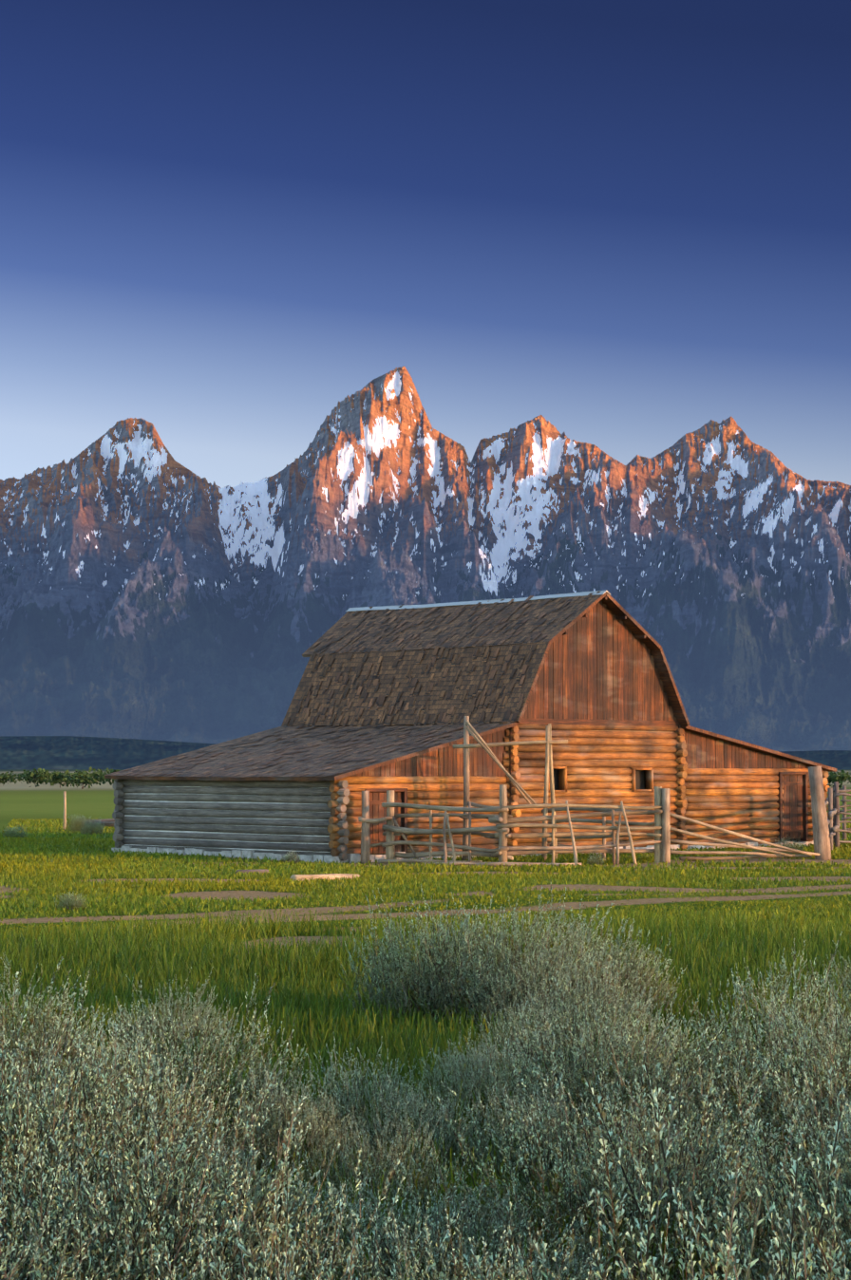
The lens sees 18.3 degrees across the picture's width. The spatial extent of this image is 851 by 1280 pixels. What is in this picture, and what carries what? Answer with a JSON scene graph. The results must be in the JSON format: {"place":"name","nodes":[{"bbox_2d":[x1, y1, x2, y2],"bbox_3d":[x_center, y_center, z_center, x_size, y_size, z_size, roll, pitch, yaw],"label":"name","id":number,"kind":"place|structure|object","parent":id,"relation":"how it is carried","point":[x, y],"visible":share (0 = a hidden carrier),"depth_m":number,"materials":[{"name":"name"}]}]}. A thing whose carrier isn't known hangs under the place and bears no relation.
{"place":"outdoors","nodes":[
{"label":"outdoors","id":0,"kind":"place"},
{"bbox_2d":[0,817,850,1279],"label":"grass","id":1,"kind":"structure","parent":0,"point":[112,956],"depth_m":32.95,"materials":[{"name":"green plant"}]},
{"bbox_2d":[0,769,850,1279],"bbox_3d":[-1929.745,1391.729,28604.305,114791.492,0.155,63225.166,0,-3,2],"label":"ground","id":2,"kind":"structure","parent":0,"point":[32,801],"depth_m":52.48,"materials":[{"name":"green plant"}]},
{"bbox_2d":[1,825,27,837],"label":"sage","id":3,"kind":"object","parent":2,"relation":"on","point":[9,832],"visible":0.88,"depth_m":92.87,"materials":[{"name":"green plant"}]},
{"bbox_2d":[0,773,98,789],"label":"tree trunks","id":4,"kind":"object","parent":2,"relation":"on","point":[60,784],"visible":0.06,"depth_m":350.77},
{"bbox_2d":[0,1044,115,1166],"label":"sage","id":5,"kind":"object","parent":2,"relation":"on","point":[22,1086],"visible":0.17,"depth_m":16.05,"materials":[{"name":"green plant"}]},
{"bbox_2d":[0,951,123,1103],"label":"sage","id":6,"kind":"object","parent":2,"relation":"on","point":[15,1027],"visible":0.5,"depth_m":19.15,"materials":[{"name":"green plant"}]},
{"bbox_2d":[55,891,90,909],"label":"sage","id":7,"kind":"object","parent":2,"relation":"on","point":[72,898],"visible":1,"depth_m":46.34,"materials":[{"name":"green plant"}]},
{"bbox_2d":[64,813,94,832],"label":"sage","id":8,"kind":"object","parent":2,"relation":"on","point":[78,822],"visible":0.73,"depth_m":100.85,"materials":[{"name":"green plant"}]},
{"bbox_2d":[78,816,105,835],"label":"sage","id":9,"kind":"object","parent":2,"relation":"on","point":[90,830],"visible":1,"depth_m":95.79,"materials":[{"name":"green plant"}]},
{"bbox_2d":[0,1124,200,1279],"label":"sage","id":10,"kind":"object","parent":2,"relation":"on","point":[11,1274],"visible":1,"depth_m":9.44,"materials":[{"name":"green plant"}]},
{"bbox_2d":[0,956,254,1279],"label":"sage","id":11,"kind":"object","parent":2,"relation":"on","point":[35,1124],"visible":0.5,"depth_m":12.13,"materials":[{"name":"green plant"}]},
{"bbox_2d":[0,1003,277,1201],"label":"sage","id":12,"kind":"object","parent":2,"relation":"on","point":[164,1110],"visible":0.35,"depth_m":14.69,"materials":[{"name":"green plant"}]},
{"bbox_2d":[73,1120,262,1236],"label":"sage","id":13,"kind":"object","parent":2,"relation":"on","point":[204,1157],"visible":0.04,"depth_m":13.77,"materials":[{"name":"green plant"}]},
{"bbox_2d":[91,966,249,1069],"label":"sage","id":14,"kind":"object","parent":2,"relation":"on","point":[174,1014],"visible":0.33,"depth_m":21.67,"materials":[{"name":"green plant"}]},
{"bbox_2d":[38,973,339,1150],"bbox_3d":[-1.548,2.795,17.099,1.879,1.218,1.691,0,-3,-7],"label":"sage","id":15,"kind":"object","parent":2,"relation":"on","point":[188,1059],"visible":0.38,"depth_m":17.03,"materials":[{"name":"green plant"}]},
{"bbox_2d":[0,1028,432,1279],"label":"sage","id":16,"kind":"object","parent":2,"relation":"on","point":[138,1240],"visible":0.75,"depth_m":10.34,"materials":[{"name":"green plant"}]},
{"bbox_2d":[146,1131,345,1279],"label":"sage","id":17,"kind":"object","parent":2,"relation":"on","point":[256,1187],"visible":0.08,"depth_m":12.93,"materials":[{"name":"green plant"}]},
{"bbox_2d":[85,1155,457,1279],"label":"sage","id":18,"kind":"object","parent":2,"relation":"on","point":[286,1252],"visible":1,"depth_m":7.42,"materials":[{"name":"green plant"}]},
{"bbox_2d":[203,1049,372,1187],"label":"sage","id":19,"kind":"object","parent":2,"relation":"on","point":[268,1132],"visible":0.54,"depth_m":15.44,"materials":[{"name":"green plant"}]},
{"bbox_2d":[279,848,300,863],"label":"sage","id":20,"kind":"object","parent":2,"relation":"on","point":[294,858],"visible":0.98,"depth_m":70.22,"materials":[{"name":"green plant"}]},
{"bbox_2d":[206,1144,430,1279],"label":"sage","id":21,"kind":"object","parent":2,"relation":"on","point":[352,1207],"visible":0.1,"depth_m":12.06,"materials":[{"name":"green plant"}]},
{"bbox_2d":[270,1031,471,1149],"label":"sage","id":22,"kind":"object","parent":2,"relation":"on","point":[384,1084],"visible":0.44,"depth_m":16.63,"materials":[{"name":"green plant"}]},
{"bbox_2d":[287,1094,479,1228],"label":"sage","id":23,"kind":"object","parent":2,"relation":"on","point":[384,1165],"visible":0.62,"depth_m":14.21,"materials":[{"name":"green plant"}]},
{"bbox_2d":[340,1076,508,1183],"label":"sage","id":24,"kind":"object","parent":2,"relation":"on","point":[436,1134],"visible":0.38,"depth_m":15.82,"materials":[{"name":"green plant"}]},
{"bbox_2d":[0,366,850,751],"bbox_3d":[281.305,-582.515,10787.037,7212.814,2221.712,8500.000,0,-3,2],"label":"tetons","id":25,"kind":"object","parent":2,"relation":"on","point":[150,589],"visible":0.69,"depth_m":11030.97,"materials":[{"name":"grey stone"}]},
{"bbox_2d":[0,766,850,788],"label":"tree line","id":26,"kind":"object","parent":2,"relation":"on","point":[77,777],"visible":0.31,"depth_m":335.66,"materials":[{"name":"green plant"}]},
{"bbox_2d":[0,735,850,769],"bbox_3d":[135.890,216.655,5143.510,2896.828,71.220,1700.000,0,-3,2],"label":"foothills","id":27,"kind":"structure","parent":2,"relation":"on","point":[47,752],"depth_m":4698.93,"materials":[{"name":"green plant"}]},
{"bbox_2d":[223,1179,635,1279],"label":"sage","id":28,"kind":"object","parent":2,"relation":"on","point":[457,1271],"visible":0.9,"depth_m":9.57,"materials":[{"name":"green plant"}]},
{"bbox_2d":[336,887,553,1027],"bbox_3d":[0.184,3.123,25.419,2.056,1.471,1.882,-1,-3,14],"label":"sage","id":29,"kind":"object","parent":2,"relation":"on","point":[388,983],"visible":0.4,"depth_m":25.26,"materials":[{"name":"green plant"}]},
{"bbox_2d":[63,715,850,881],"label":"corral","id":30,"kind":"object","parent":2,"relation":"on","point":[826,830],"visible":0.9,"depth_m":69.73,"materials":[{"name":"brown wood"}]},
{"bbox_2d":[302,1148,613,1279],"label":"sage","id":31,"kind":"object","parent":2,"relation":"on","point":[436,1258],"visible":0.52,"depth_m":11.43,"materials":[{"name":"green plant"}]},
{"bbox_2d":[371,1174,564,1279],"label":"sage","id":32,"kind":"object","parent":2,"relation":"on","point":[441,1214],"visible":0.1,"depth_m":12.67,"materials":[{"name":"green plant"}]},
{"bbox_2d":[104,590,836,863],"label":"barn","id":33,"kind":"structure","parent":2,"relation":"on","point":[385,699],"depth_m":77.72,"materials":[{"name":"brown wood"}]},
{"bbox_2d":[409,1039,537,1108],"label":"sage","id":34,"kind":"object","parent":2,"relation":"on","point":[446,1061],"visible":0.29,"depth_m":18.89,"materials":[{"name":"green plant"}]},
{"bbox_2d":[396,1014,583,1138],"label":"sage","id":35,"kind":"object","parent":2,"relation":"on","point":[477,1072],"visible":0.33,"depth_m":17.68,"materials":[{"name":"green plant"}]},
{"bbox_2d":[357,879,625,1032],"bbox_3d":[0.742,3.034,24.637,2.651,1.577,2.414,6,-6,-25],"label":"sage","id":36,"kind":"object","parent":2,"relation":"on","point":[492,951],"visible":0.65,"depth_m":24.44,"materials":[{"name":"green plant"}]},
{"bbox_2d":[465,982,573,1078],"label":"sage","id":37,"kind":"object","parent":2,"relation":"on","point":[510,1023],"visible":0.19,"depth_m":21.27,"materials":[{"name":"green plant"}]},
{"bbox_2d":[426,1223,644,1279],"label":"sage","id":38,"kind":"object","parent":2,"relation":"on","point":[575,1270],"visible":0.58,"depth_m":10.55,"materials":[{"name":"green plant"}]},
{"bbox_2d":[443,1074,629,1199],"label":"sage","id":39,"kind":"object","parent":2,"relation":"on","point":[506,1125],"visible":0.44,"depth_m":15.29,"materials":[{"name":"green plant"}]},
{"bbox_2d":[445,912,658,1040],"bbox_3d":[1.146,3.133,23.755,1.830,1.238,1.676,2,1,-19],"label":"sage","id":40,"kind":"object","parent":2,"relation":"on","point":[522,994],"visible":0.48,"depth_m":23.71,"materials":[{"name":"green plant"}]},
{"bbox_2d":[460,897,691,1019],"bbox_3d":[1.523,3.146,25.232,2.227,1.350,1.909,-4,-7,18],"label":"sage","id":41,"kind":"object","parent":2,"relation":"on","point":[628,968],"visible":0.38,"depth_m":25.07,"materials":[{"name":"green plant"}]},
{"bbox_2d":[489,937,700,1103],"bbox_3d":[1.283,2.884,19.622,1.626,1.337,1.498,4,-5,3],"label":"sage","id":42,"kind":"object","parent":2,"relation":"on","point":[560,1008],"visible":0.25,"depth_m":19.51,"materials":[{"name":"green plant"}]},
{"bbox_2d":[585,852,604,865],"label":"sage","id":43,"kind":"object","parent":2,"relation":"on","point":[592,859],"visible":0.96,"depth_m":67.65,"materials":[{"name":"green plant"}]},
{"bbox_2d":[346,1005,847,1279],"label":"sage","id":44,"kind":"object","parent":2,"relation":"on","point":[586,1186],"visible":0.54,"depth_m":11.96,"materials":[{"name":"green plant"}]},
{"bbox_2d":[469,989,735,1165],"bbox_3d":[1.099,2.769,16.454,1.679,1.153,1.767,0,-3,4],"label":"sage","id":45,"kind":"object","parent":2,"relation":"on","point":[579,1086],"visible":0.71,"depth_m":16.45,"materials":[{"name":"green plant"}]},
{"bbox_2d":[460,1050,850,1279],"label":"sage","id":46,"kind":"object","parent":2,"relation":"on","point":[728,1267],"visible":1,"depth_m":7.22,"materials":[{"name":"green plant"}]},
{"bbox_2d":[562,1091,782,1213],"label":"sage","id":47,"kind":"object","parent":2,"relation":"on","point":[671,1131],"visible":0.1,"depth_m":14.66,"materials":[{"name":"green plant"}]},
{"bbox_2d":[568,1098,830,1253],"bbox_3d":[1.321,2.825,13.620,1.310,0.803,1.431,-3,-4,44],"label":"sage","id":48,"kind":"object","parent":2,"relation":"on","point":[682,1169],"visible":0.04,"depth_m":13.61,"materials":[{"name":"green plant"}]},
{"bbox_2d":[624,931,850,1141],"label":"sage","id":49,"kind":"object","parent":2,"relation":"on","point":[746,1026],"visible":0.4,"depth_m":17.46,"materials":[{"name":"green plant"}]},
{"bbox_2d":[659,1046,850,1279],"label":"sage","id":50,"kind":"object","parent":2,"relation":"on","point":[804,1183],"visible":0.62,"depth_m":10.66,"materials":[{"name":"green plant"}]},
{"bbox_2d":[659,963,850,1180],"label":"sage","id":51,"kind":"object","parent":2,"relation":"on","point":[785,1086],"visible":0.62,"depth_m":15.24,"materials":[{"name":"green plant"}]},
{"bbox_2d":[751,845,768,855],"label":"sage","id":52,"kind":"object","parent":2,"relation":"on","point":[758,851],"visible":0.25,"depth_m":72.30,"materials":[{"name":"green plant"}]},
{"bbox_2d":[770,834,807,858],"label":"sage","id":53,"kind":"object","parent":2,"relation":"on","point":[789,845],"visible":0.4,"depth_m":71.67,"materials":[{"name":"green plant"}]},
{"bbox_2d":[746,1018,850,1277],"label":"sage","id":54,"kind":"object","parent":2,"relation":"on","point":[845,1167],"visible":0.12,"depth_m":12.36,"materials":[{"name":"green plant"}]},
{"bbox_2d":[747,1097,850,1218],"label":"sage","id":55,"kind":"object","parent":2,"relation":"on","point":[808,1137],"visible":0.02,"depth_m":13.92,"materials":[{"name":"green plant"}]},
{"bbox_2d":[769,1213,850,1279],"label":"sage","id":56,"kind":"object","parent":2,"relation":"on","point":[818,1272],"visible":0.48,"depth_m":9.56,"materials":[{"name":"green plant"}]},
{"bbox_2d":[799,940,850,1051],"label":"sage","id":57,"kind":"object","parent":2,"relation":"on","point":[844,983],"visible":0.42,"depth_m":22.20,"materials":[{"name":"green plant"}]},
{"bbox_2d":[0,0,850,489],"label":"sky","id":58,"kind":"structure","parent":0,"point":[625,225],"materials":[{"name":"blue"}]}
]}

